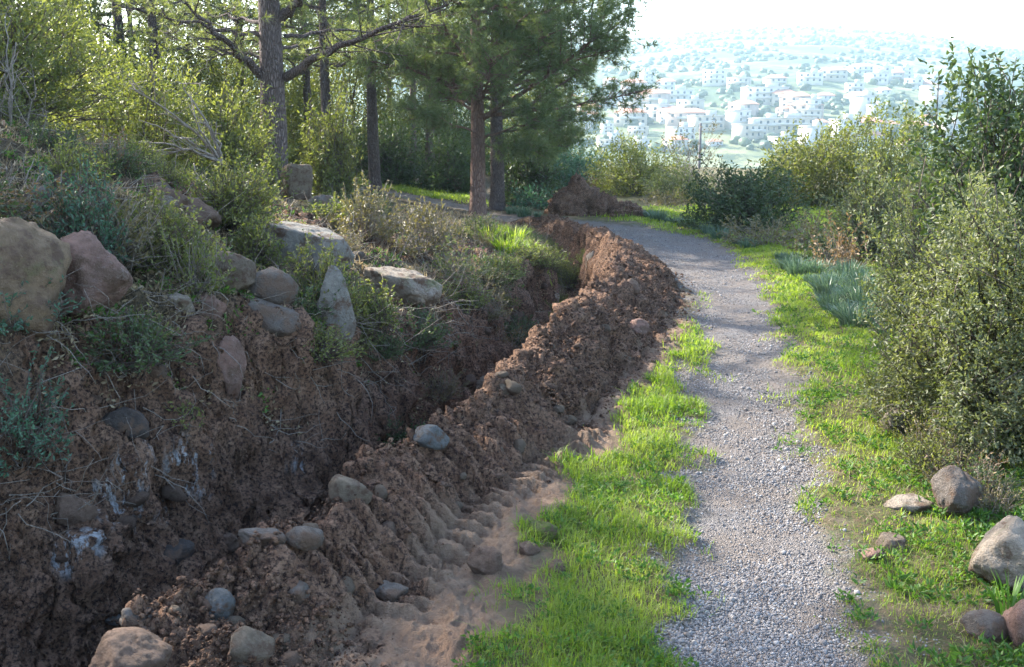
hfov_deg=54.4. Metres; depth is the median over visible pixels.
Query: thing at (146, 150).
bush
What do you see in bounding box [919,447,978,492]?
bush
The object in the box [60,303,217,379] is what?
bush
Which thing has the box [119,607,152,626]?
stone
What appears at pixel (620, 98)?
house
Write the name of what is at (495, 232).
strap leaf clump
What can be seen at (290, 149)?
thicket
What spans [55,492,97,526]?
rock
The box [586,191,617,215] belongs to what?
earth heap
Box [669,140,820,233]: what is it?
shrub
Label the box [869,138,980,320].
shrub
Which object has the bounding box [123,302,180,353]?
shrub
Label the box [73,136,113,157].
bush
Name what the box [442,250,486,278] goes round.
bush
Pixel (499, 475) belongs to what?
stone
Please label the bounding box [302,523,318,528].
stone
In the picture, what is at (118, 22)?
pine tree
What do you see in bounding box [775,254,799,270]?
strap leaf clump
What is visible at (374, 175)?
pine tree
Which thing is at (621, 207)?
earth heap
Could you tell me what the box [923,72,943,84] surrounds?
house
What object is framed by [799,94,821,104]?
house
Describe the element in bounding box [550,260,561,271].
bush
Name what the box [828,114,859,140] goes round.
house
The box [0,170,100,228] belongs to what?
bush
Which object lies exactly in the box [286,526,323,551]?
stone
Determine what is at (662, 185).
shrub
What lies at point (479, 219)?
bush
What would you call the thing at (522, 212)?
strap leaf clump
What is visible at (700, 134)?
utility pole
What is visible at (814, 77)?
house
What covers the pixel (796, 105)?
house
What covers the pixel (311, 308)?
shrub
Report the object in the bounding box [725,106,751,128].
house
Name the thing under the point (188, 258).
shrub
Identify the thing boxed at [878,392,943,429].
bush
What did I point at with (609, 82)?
house
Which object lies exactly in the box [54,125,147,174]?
bush
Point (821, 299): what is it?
strap leaf clump
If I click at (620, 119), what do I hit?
house
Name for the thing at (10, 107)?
dead branch
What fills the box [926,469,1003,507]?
bush
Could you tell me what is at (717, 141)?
house
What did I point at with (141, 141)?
bush
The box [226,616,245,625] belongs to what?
stone
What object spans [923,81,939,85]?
house
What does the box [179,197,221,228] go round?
rock
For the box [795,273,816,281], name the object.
strap leaf clump
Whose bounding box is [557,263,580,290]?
bush
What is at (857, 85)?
house
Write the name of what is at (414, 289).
boulder
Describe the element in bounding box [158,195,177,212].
stone
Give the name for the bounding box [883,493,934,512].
rock
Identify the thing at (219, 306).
rock
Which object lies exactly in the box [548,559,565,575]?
stone
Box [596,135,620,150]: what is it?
house
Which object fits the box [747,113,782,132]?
house
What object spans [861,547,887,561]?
rock
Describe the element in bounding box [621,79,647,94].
house
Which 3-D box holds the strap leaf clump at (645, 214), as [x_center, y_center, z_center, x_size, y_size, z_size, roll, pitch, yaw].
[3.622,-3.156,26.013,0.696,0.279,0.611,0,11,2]
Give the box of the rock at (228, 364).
[216,335,246,398]
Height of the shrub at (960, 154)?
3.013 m
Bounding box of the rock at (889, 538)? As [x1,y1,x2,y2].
[875,532,905,550]
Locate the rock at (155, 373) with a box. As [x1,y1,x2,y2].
[149,363,167,378]
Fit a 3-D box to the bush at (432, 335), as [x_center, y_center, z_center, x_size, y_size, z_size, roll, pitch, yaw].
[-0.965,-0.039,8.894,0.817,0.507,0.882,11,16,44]
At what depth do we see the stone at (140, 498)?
5.53 m
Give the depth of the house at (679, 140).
447.94 m
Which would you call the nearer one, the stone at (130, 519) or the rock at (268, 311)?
the stone at (130, 519)
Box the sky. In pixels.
[12,0,1023,61]
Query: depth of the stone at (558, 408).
7.43 m
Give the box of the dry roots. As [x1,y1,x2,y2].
[0,263,551,560]
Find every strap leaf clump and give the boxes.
[472,220,506,239]
[484,230,533,253]
[500,223,531,240]
[503,238,541,255]
[504,206,519,213]
[513,204,534,216]
[533,211,541,216]
[641,209,658,217]
[647,208,669,220]
[666,216,690,223]
[674,217,698,227]
[696,222,716,233]
[705,225,735,240]
[737,236,759,249]
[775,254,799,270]
[777,254,823,276]
[779,250,804,260]
[794,256,836,274]
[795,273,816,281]
[800,271,834,285]
[805,273,851,295]
[811,290,849,310]
[822,268,853,282]
[823,299,866,319]
[825,298,879,327]
[826,270,878,291]
[828,257,870,279]
[830,278,880,306]
[830,283,867,300]
[847,291,910,318]
[848,265,877,282]
[860,318,884,328]
[875,325,894,334]
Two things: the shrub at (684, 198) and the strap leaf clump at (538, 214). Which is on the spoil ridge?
the strap leaf clump at (538, 214)
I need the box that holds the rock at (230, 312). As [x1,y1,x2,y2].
[224,307,240,316]
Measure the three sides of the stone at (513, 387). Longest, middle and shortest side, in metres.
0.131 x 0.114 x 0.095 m
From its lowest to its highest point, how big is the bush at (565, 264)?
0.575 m
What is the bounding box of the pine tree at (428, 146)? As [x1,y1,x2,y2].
[361,0,489,171]
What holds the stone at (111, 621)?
on the ground at (438, 603)
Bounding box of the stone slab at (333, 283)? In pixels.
[317,265,355,341]
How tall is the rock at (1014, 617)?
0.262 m
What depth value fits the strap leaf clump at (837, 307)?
11.70 m
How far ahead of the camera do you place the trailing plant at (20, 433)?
5.07 m
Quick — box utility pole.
[698,123,701,168]
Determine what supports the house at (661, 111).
on the hill
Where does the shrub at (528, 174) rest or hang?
on the ground at (438, 603)
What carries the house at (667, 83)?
on the hill
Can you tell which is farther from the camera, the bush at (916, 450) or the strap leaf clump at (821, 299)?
the strap leaf clump at (821, 299)
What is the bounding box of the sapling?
[895,36,1023,363]
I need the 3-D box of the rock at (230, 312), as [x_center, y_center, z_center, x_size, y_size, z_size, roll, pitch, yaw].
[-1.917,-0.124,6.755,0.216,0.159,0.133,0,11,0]
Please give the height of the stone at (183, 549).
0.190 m
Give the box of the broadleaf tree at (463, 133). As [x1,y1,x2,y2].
[381,81,524,175]
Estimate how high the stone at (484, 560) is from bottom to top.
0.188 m
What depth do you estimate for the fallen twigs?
8.10 m
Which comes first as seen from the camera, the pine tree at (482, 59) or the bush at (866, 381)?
the bush at (866, 381)
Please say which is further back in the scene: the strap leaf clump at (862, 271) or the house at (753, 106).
the house at (753, 106)
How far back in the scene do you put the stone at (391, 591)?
4.79 m
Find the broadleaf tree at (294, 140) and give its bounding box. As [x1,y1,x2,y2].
[168,2,366,172]
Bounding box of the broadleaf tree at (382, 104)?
[247,1,421,175]
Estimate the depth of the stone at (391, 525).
5.17 m
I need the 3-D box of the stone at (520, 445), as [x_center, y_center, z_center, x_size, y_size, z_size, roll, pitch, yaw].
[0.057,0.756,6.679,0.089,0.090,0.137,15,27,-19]
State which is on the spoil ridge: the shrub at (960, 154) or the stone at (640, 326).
the stone at (640, 326)
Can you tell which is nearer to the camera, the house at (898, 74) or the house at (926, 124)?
the house at (926, 124)
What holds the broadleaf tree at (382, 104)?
on the ground at (438, 603)
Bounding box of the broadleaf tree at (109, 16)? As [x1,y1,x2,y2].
[2,0,149,97]
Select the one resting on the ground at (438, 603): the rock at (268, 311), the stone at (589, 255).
the rock at (268, 311)
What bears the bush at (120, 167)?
on the ground at (438, 603)
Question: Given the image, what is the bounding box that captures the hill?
[162,27,1023,162]
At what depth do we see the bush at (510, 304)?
12.27 m
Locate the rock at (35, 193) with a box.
[23,187,52,209]
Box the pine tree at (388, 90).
[329,0,438,126]
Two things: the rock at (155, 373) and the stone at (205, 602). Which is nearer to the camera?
the stone at (205, 602)
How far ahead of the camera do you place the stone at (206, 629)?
3.94 m
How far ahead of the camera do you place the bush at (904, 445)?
6.79 m
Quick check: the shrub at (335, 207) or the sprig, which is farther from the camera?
the shrub at (335, 207)
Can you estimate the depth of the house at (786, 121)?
485.51 m
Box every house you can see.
[565,114,594,129]
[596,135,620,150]
[598,92,624,107]
[600,121,613,133]
[603,78,617,86]
[607,130,622,138]
[613,108,648,125]
[618,97,649,109]
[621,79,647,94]
[628,123,648,135]
[634,136,649,149]
[636,89,670,103]
[639,68,654,82]
[643,99,673,120]
[656,78,675,88]
[656,106,680,121]
[659,117,664,123]
[662,86,694,101]
[662,135,689,151]
[664,108,705,126]
[665,122,695,138]
[676,95,704,109]
[687,110,725,131]
[702,66,726,86]
[705,139,722,145]
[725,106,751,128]
[726,74,750,88]
[728,100,758,116]
[731,119,768,139]
[740,83,788,104]
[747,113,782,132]
[753,113,815,132]
[762,74,787,86]
[767,132,796,149]
[771,89,794,105]
[775,106,788,115]
[779,92,810,106]
[787,101,824,118]
[790,105,821,118]
[797,69,823,85]
[797,120,829,145]
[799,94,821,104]
[815,119,828,125]
[817,92,835,101]
[818,67,847,81]
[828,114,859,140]
[843,91,862,101]
[844,79,864,92]
[846,63,877,74]
[849,91,879,116]
[859,117,887,137]
[859,131,887,142]
[864,69,888,84]
[866,101,885,119]
[873,63,891,83]
[874,87,891,94]
[891,70,904,79]
[894,63,913,77]
[904,74,923,88]
[904,121,930,131]
[919,82,966,103]
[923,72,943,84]
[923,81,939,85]
[924,91,953,107]
[933,118,967,138]
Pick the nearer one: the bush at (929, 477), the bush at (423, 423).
the bush at (929, 477)
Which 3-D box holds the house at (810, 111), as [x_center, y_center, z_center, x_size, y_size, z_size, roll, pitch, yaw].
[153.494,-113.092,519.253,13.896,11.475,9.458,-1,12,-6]
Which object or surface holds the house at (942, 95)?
on the hill
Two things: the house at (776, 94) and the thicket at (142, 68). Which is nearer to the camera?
the thicket at (142, 68)
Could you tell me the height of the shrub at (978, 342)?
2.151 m
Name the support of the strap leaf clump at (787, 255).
on the ground at (438, 603)
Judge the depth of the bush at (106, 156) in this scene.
7.47 m
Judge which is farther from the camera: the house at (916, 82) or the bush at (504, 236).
the house at (916, 82)
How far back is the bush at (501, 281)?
11.90 m
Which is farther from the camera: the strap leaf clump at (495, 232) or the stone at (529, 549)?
the strap leaf clump at (495, 232)
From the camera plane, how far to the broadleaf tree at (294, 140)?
32.55 m
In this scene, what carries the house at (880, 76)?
on the hill
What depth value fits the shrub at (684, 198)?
31.66 m
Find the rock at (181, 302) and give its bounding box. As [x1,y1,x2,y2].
[168,292,194,313]
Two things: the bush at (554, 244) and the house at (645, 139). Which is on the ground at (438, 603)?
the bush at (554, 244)
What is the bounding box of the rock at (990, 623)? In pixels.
[960,609,1008,641]
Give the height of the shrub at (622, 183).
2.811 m
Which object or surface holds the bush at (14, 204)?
on the ground at (438, 603)
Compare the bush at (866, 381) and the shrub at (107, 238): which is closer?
the shrub at (107, 238)
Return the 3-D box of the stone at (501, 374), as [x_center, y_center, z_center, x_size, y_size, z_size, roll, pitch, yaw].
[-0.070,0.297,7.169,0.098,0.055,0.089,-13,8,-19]
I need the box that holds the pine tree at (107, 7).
[36,0,112,34]
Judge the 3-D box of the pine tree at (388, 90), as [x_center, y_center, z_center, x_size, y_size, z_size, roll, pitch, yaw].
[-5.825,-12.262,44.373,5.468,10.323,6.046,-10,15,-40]
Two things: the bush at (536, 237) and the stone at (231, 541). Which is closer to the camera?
the stone at (231, 541)
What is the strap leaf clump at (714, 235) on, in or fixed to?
on the ground at (438, 603)
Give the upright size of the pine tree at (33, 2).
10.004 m
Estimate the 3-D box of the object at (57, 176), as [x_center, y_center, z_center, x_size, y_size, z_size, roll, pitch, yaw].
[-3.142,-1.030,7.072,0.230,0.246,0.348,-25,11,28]
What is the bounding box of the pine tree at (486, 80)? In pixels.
[394,2,532,164]
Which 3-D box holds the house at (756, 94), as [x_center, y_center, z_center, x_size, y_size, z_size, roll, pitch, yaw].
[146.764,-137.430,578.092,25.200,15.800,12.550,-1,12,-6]
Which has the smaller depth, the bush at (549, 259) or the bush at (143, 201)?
the bush at (143, 201)
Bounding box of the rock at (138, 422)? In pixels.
[102,407,149,438]
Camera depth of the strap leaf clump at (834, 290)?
12.59 m
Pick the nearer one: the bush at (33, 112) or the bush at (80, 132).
the bush at (33, 112)
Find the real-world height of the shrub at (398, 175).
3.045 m
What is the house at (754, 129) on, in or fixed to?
on the hill
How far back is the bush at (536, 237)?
17.11 m
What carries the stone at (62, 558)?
on the ground at (438, 603)
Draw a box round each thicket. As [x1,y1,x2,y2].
[1,16,167,162]
[150,101,298,167]
[406,113,510,171]
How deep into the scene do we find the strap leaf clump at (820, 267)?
15.00 m
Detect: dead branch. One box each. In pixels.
[0,5,91,134]
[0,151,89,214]
[113,57,223,171]
[304,305,397,370]
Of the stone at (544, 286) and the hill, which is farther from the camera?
the hill
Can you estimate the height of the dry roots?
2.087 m
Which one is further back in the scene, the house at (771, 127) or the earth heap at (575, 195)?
the house at (771, 127)
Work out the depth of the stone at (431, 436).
5.99 m
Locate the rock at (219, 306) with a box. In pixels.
[199,292,226,319]
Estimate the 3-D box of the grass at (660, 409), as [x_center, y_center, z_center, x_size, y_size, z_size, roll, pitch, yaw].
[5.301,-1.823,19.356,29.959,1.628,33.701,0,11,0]
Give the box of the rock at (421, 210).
[409,206,427,220]
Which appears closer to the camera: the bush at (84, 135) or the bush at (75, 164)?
the bush at (75, 164)
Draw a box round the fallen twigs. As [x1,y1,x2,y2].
[0,88,565,384]
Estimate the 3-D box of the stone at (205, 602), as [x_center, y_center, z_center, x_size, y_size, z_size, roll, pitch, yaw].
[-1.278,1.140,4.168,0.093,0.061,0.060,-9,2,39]
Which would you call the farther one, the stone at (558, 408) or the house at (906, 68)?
the house at (906, 68)
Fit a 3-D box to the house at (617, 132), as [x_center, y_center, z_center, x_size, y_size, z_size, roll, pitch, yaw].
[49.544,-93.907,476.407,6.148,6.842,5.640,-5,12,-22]
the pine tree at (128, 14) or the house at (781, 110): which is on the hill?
the house at (781, 110)
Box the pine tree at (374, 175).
[280,0,467,191]
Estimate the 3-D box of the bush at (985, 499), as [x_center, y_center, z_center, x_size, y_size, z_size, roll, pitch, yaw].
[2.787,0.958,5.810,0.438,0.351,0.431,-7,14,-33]
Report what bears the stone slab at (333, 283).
on the ground at (438, 603)
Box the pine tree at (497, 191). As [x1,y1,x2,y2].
[382,0,656,210]
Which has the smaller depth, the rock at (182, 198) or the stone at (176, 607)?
the stone at (176, 607)
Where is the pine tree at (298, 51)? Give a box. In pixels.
[245,0,352,132]
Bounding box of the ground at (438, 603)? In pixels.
[0,117,1023,666]
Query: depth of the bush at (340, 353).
7.08 m
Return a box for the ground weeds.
[0,119,1023,666]
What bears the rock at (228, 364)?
on the ground at (438, 603)
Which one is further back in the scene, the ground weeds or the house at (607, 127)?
the house at (607, 127)
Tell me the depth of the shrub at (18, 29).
9.41 m
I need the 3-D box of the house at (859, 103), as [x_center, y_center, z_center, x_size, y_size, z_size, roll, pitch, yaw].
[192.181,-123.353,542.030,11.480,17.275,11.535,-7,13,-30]
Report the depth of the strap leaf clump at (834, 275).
14.04 m
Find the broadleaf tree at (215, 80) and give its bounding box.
[97,0,293,147]
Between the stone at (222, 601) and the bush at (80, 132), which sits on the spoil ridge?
the stone at (222, 601)
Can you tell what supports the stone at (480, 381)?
on the ground at (438, 603)
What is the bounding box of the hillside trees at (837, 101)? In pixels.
[166,25,1023,157]
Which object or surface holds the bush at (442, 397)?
on the ground at (438, 603)
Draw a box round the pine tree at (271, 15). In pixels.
[104,0,467,203]
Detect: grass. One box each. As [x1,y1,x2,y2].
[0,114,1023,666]
[358,177,1023,666]
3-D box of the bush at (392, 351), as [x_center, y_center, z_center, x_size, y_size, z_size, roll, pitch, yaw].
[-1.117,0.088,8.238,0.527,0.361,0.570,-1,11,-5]
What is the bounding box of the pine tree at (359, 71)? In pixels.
[281,0,374,89]
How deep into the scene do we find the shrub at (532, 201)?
28.63 m
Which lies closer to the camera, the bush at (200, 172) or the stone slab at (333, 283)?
the stone slab at (333, 283)
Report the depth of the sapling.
7.80 m
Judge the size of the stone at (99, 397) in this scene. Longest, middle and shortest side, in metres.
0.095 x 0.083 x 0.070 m
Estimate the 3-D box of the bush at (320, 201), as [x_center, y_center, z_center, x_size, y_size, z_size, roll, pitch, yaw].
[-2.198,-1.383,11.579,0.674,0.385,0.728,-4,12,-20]
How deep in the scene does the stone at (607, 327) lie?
9.61 m
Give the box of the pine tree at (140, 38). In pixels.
[107,2,207,79]
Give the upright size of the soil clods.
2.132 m
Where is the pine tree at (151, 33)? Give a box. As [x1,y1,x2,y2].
[53,0,234,133]
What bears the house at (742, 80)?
on the hill
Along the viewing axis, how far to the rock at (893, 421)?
7.39 m
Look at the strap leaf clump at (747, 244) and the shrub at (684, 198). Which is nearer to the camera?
the strap leaf clump at (747, 244)
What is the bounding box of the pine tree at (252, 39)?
[130,0,334,133]
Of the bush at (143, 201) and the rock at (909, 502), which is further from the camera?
the bush at (143, 201)
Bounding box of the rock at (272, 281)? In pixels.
[244,267,298,304]
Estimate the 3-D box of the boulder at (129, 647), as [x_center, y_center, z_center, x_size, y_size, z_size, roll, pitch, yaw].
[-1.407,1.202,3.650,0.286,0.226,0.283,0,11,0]
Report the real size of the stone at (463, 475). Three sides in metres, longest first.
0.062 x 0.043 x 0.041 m
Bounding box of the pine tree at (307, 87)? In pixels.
[202,0,399,155]
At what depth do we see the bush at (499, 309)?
11.28 m
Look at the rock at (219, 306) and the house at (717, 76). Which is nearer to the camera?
the rock at (219, 306)
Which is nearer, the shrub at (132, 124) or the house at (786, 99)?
the shrub at (132, 124)
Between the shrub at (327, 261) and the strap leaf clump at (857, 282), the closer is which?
the shrub at (327, 261)
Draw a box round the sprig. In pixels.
[164,398,204,447]
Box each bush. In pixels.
[0,88,50,132]
[0,163,47,221]
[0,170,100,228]
[5,90,47,130]
[17,119,98,161]
[25,133,115,188]
[28,171,173,272]
[37,209,90,233]
[48,138,125,187]
[51,124,106,142]
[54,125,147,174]
[56,124,105,146]
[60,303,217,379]
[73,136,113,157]
[92,144,162,180]
[94,140,141,159]
[98,132,166,161]
[102,136,156,175]
[106,138,168,167]
[106,187,187,236]
[145,149,199,189]
[169,165,207,183]
[173,161,219,185]
[230,164,277,211]
[292,316,370,370]
[300,200,346,222]
[314,208,347,228]
[325,189,354,209]
[326,226,367,251]
[355,318,382,359]
[357,327,407,366]
[369,192,406,214]
[371,199,392,217]
[374,410,412,446]
[399,301,461,356]
[401,417,429,443]
[423,368,470,402]
[438,279,459,298]
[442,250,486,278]
[448,272,494,316]
[450,225,474,239]
[455,213,498,240]
[459,212,503,237]
[465,214,492,227]
[465,257,521,288]
[474,225,502,247]
[474,248,524,287]
[477,250,528,280]
[477,268,515,301]
[477,276,512,323]
[486,265,509,287]
[489,226,523,242]
[495,317,529,349]
[496,291,522,309]
[503,223,525,233]
[504,244,556,269]
[504,312,539,345]
[512,236,569,273]
[524,231,544,241]
[529,225,557,245]
[544,299,557,312]
[546,236,562,252]
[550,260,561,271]
[551,248,568,264]
[554,258,577,281]
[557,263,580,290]
[576,249,584,263]
[852,354,928,402]
[859,392,913,422]
[869,391,927,413]
[873,408,924,438]
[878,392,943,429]
[888,430,965,463]
[889,428,993,484]
[896,414,948,441]
[900,410,975,455]
[910,420,1008,472]
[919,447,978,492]
[925,441,1009,487]
[925,452,1023,504]
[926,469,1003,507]
[973,458,1023,522]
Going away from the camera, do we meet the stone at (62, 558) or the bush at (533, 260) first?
the stone at (62, 558)
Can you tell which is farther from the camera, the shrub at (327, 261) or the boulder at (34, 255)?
the shrub at (327, 261)
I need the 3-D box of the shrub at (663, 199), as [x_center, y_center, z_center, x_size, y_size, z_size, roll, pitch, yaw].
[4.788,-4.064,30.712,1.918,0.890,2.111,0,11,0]
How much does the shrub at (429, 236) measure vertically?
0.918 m
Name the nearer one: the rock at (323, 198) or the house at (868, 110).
the rock at (323, 198)
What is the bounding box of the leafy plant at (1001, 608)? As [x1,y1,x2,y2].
[978,568,1023,614]
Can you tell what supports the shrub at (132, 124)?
on the ground at (438, 603)
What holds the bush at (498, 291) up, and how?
on the ground at (438, 603)
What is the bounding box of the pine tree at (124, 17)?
[122,1,288,115]
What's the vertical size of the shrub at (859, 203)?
2.150 m
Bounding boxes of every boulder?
[0,217,71,341]
[59,230,132,316]
[88,627,172,666]
[209,251,256,290]
[261,221,354,272]
[363,266,442,306]
[931,465,982,516]
[968,515,1023,592]
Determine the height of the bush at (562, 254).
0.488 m
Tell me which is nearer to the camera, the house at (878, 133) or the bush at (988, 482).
the bush at (988, 482)
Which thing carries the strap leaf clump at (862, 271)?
on the ground at (438, 603)
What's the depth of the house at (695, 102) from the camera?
557.12 m
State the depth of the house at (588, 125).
504.41 m
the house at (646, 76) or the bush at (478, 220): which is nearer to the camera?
the bush at (478, 220)
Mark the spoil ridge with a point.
(392, 559)
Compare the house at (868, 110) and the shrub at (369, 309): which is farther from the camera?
the house at (868, 110)
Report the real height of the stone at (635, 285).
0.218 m
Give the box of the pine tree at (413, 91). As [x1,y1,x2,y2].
[349,0,469,173]
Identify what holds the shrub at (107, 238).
on the ground at (438, 603)
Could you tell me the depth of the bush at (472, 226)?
15.77 m
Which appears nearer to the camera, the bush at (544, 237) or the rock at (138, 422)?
the rock at (138, 422)
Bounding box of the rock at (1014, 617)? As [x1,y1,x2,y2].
[1002,599,1023,646]
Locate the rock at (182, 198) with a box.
[148,186,188,207]
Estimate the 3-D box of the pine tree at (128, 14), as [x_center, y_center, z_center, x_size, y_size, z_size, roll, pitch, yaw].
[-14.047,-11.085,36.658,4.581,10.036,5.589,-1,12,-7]
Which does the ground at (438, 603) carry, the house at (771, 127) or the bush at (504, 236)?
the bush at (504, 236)
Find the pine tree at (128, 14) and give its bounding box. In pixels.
[85,0,191,67]
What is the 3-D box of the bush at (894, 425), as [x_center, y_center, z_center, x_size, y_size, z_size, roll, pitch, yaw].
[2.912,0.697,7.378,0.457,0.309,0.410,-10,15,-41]
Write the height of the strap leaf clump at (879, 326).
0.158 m
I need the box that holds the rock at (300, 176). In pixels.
[280,164,312,199]
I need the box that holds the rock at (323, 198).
[308,194,339,205]
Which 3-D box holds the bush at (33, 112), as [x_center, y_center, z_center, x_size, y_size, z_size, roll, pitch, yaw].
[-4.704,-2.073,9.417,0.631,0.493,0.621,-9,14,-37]
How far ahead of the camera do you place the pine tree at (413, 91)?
38.86 m
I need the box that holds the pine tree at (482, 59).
[328,0,663,216]
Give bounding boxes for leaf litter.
[0,117,577,435]
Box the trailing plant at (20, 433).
[0,342,74,482]
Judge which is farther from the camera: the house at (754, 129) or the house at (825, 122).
the house at (825, 122)
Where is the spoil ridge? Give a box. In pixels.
[122,213,680,666]
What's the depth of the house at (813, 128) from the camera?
448.39 m
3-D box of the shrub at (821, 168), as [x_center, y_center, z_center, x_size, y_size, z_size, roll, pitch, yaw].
[8.969,-5.043,29.650,4.614,3.339,4.537,0,11,0]
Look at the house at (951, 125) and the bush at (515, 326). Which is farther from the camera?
the house at (951, 125)
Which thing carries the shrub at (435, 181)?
on the ground at (438, 603)
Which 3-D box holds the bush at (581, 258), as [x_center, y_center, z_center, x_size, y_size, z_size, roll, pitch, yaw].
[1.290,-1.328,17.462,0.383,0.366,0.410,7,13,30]
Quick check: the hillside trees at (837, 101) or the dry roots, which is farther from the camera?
the hillside trees at (837, 101)
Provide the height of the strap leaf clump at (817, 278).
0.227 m
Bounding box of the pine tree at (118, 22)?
[49,0,200,49]
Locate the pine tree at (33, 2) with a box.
[0,0,89,37]
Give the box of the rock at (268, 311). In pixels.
[242,294,301,336]
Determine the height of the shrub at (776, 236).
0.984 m
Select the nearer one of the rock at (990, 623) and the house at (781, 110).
the rock at (990, 623)
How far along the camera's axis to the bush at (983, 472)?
6.00 m
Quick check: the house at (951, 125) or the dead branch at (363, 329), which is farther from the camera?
the house at (951, 125)
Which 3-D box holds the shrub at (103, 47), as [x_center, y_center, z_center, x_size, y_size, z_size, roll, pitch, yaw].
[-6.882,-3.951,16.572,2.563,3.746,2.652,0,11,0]
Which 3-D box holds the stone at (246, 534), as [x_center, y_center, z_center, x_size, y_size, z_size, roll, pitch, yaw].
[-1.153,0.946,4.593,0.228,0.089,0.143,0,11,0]
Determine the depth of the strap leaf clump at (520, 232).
16.28 m
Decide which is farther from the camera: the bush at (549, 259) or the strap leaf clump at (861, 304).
the bush at (549, 259)
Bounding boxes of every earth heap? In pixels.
[544,173,599,215]
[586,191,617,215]
[607,200,646,216]
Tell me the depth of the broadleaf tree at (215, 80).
28.48 m
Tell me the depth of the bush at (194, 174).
10.61 m
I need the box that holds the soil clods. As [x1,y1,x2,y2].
[0,212,700,666]
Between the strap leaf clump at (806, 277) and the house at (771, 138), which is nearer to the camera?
the strap leaf clump at (806, 277)
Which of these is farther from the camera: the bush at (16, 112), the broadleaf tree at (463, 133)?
the broadleaf tree at (463, 133)
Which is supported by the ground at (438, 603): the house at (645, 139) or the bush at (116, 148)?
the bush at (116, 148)
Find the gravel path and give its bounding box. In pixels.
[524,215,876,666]
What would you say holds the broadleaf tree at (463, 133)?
on the ground at (438, 603)
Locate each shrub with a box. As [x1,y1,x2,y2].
[0,0,140,124]
[0,274,84,337]
[22,0,162,147]
[29,152,130,263]
[46,13,220,177]
[111,170,226,276]
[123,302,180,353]
[148,222,237,302]
[169,61,298,202]
[181,146,288,236]
[228,214,291,271]
[286,228,374,331]
[290,274,340,320]
[295,74,370,204]
[302,191,362,225]
[329,170,405,249]
[343,109,425,185]
[348,277,404,339]
[385,194,467,267]
[411,128,487,194]
[422,236,489,287]
[504,122,568,206]
[507,179,559,209]
[540,138,608,188]
[578,170,603,188]
[581,127,689,196]
[637,153,720,201]
[639,188,694,205]
[655,115,726,181]
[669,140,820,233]
[670,181,704,201]
[708,206,807,248]
[740,107,895,206]
[782,201,841,251]
[792,229,866,262]
[808,210,874,269]
[812,95,957,215]
[812,148,926,261]
[842,153,1023,473]
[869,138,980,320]
[929,120,1022,219]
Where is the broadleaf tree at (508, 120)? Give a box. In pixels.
[460,83,601,176]
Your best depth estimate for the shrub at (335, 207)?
11.43 m
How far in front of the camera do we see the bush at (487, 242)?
14.34 m
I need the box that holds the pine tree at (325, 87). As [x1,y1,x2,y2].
[201,0,417,181]
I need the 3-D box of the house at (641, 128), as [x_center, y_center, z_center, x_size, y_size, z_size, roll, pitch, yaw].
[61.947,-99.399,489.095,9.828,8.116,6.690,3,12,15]
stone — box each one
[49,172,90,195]
[55,555,67,562]
[92,394,102,404]
[105,614,120,625]
[118,515,136,530]
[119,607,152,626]
[125,491,149,506]
[152,181,171,188]
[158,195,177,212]
[161,484,187,502]
[163,539,194,566]
[167,605,181,621]
[196,623,216,639]
[198,599,211,610]
[205,588,235,621]
[224,532,238,552]
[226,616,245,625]
[229,626,274,663]
[238,528,286,545]
[269,633,290,651]
[278,651,301,666]
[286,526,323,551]
[288,580,309,603]
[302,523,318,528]
[328,474,372,503]
[342,576,354,593]
[353,251,366,263]
[374,484,387,499]
[374,580,407,601]
[381,521,396,535]
[413,424,449,449]
[440,481,448,489]
[455,501,462,509]
[460,472,466,479]
[463,374,476,386]
[466,546,501,574]
[471,376,484,394]
[484,327,490,334]
[495,371,508,377]
[496,383,509,394]
[496,473,503,478]
[505,379,521,394]
[514,439,525,454]
[519,541,539,555]
[526,520,557,541]
[541,283,547,288]
[542,380,553,390]
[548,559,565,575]
[553,404,564,412]
[564,415,577,424]
[573,342,580,347]
[585,251,594,268]
[603,324,610,331]
[627,278,639,293]
[629,319,649,334]
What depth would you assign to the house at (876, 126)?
472.00 m
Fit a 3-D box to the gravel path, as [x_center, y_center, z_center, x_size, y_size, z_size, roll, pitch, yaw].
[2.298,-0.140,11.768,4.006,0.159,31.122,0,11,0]
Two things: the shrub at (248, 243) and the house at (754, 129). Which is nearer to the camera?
the shrub at (248, 243)
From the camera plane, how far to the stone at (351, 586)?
4.61 m
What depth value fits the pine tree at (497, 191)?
27.78 m
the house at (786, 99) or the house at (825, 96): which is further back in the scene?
the house at (825, 96)
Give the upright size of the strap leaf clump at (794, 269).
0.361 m
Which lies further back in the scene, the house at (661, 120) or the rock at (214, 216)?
the house at (661, 120)
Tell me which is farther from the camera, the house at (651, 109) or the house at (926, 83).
the house at (926, 83)
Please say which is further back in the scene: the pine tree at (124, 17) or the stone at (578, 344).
the pine tree at (124, 17)
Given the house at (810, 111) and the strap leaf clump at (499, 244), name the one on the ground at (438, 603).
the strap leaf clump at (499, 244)
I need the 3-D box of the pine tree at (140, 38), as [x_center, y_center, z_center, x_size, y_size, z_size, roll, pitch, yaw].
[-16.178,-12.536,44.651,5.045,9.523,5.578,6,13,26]
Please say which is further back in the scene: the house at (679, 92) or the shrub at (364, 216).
the house at (679, 92)
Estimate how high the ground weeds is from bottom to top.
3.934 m
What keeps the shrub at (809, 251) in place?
on the ground at (438, 603)
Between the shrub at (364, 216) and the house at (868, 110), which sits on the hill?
the house at (868, 110)
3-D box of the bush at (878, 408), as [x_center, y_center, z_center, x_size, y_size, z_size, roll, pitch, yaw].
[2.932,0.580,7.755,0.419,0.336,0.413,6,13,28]

